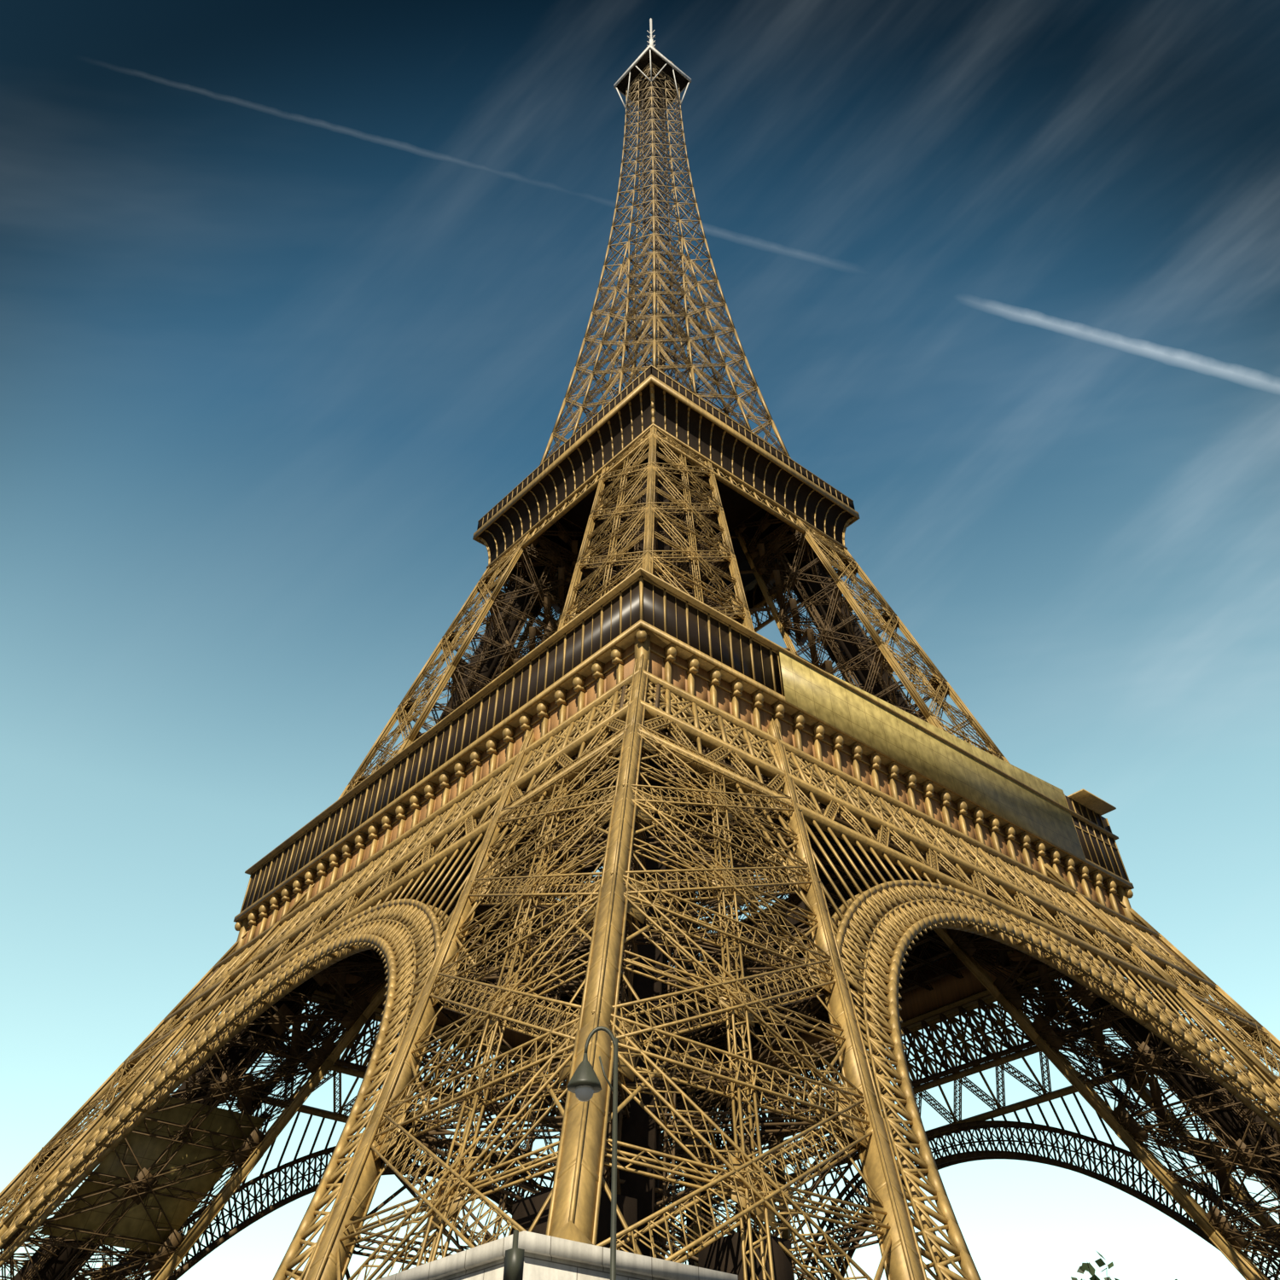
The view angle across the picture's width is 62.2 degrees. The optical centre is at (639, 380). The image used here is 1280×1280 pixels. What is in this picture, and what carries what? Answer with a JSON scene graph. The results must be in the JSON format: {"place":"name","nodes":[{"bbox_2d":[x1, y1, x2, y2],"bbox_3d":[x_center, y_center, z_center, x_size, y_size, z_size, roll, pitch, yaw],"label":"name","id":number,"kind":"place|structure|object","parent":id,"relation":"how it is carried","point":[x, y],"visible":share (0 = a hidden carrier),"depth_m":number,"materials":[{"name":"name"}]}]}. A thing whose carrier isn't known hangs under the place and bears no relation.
{"place":"outdoors","nodes":[
{"label":"outdoors","id":0,"kind":"place"},
{"bbox_2d":[377,1230,738,1279],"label":"tower pedestals","id":1,"kind":"object","parent":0,"point":[549,1258],"visible":0.86,"depth_m":26.42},
{"bbox_2d":[0,0,1279,1279],"label":"sky","id":2,"kind":"structure","parent":0,"point":[294,294],"materials":[{"name":"blue"}]},
{"label":"ground","id":3,"kind":"structure","parent":0,"visible":0},
{"bbox_2d":[11,49,1279,1279],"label":"tower platform decks","id":4,"kind":"object","parent":3,"relation":"on","point":[637,1199],"visible":0.28,"depth_m":141.18,"materials":[{"name":"brown metal"}]},
{"bbox_2d":[0,45,1279,1279],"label":"tower","id":5,"kind":"structure","parent":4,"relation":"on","point":[261,972],"depth_m":85.29,"materials":[{"name":"metal"}]},
{"bbox_2d":[613,17,691,130],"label":"tower spire","id":6,"kind":"structure","parent":5,"relation":"on","point":[651,42],"depth_m":286.39,"materials":[{"name":"metal"}]},
{"bbox_2d":[242,579,1128,911],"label":"gallery railing","id":7,"kind":"object","parent":5,"relation":"on","point":[652,602],"visible":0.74,"depth_m":98.96,"materials":[{"name":"black metal"}]},
{"bbox_2d":[0,78,1279,1279],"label":"girder","id":8,"kind":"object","parent":4,"relation":"on","point":[1249,1236],"depth_m":106.03,"materials":[{"name":"metal"}]},
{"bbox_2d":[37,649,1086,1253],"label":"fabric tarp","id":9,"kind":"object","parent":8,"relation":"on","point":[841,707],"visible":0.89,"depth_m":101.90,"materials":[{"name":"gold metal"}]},
{"bbox_2d":[243,641,1125,1096],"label":"tower frieze wall","id":10,"kind":"structure","parent":8,"relation":"on","point":[946,990],"depth_m":105.22,"materials":[{"name":"metal"}]},
{"bbox_2d":[1070,1250,1177,1279],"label":"tree","id":11,"kind":"object","parent":3,"relation":"on","point":[1084,1267],"visible":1,"depth_m":32.67,"materials":[{"name":"green plant"}]},
{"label":"pavement","id":12,"kind":"structure","parent":0,"visible":0},
{"bbox_2d":[502,1025,618,1279],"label":"street lamps","id":13,"kind":"object","parent":12,"relation":"on","point":[584,1073],"visible":0.98,"depth_m":18.75,"materials":[{"name":"metal"}]},
{"bbox_2d":[575,1085,593,1101],"bbox_3d":[-0.999,12.771,19.055,0.342,0.324,0.360,33,-58,-25],"label":"light bulb","id":14,"kind":"object","parent":13,"relation":"attached to","point":[584,1093],"visible":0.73,"depth_m":18.93,"materials":[{"name":"white glass"}]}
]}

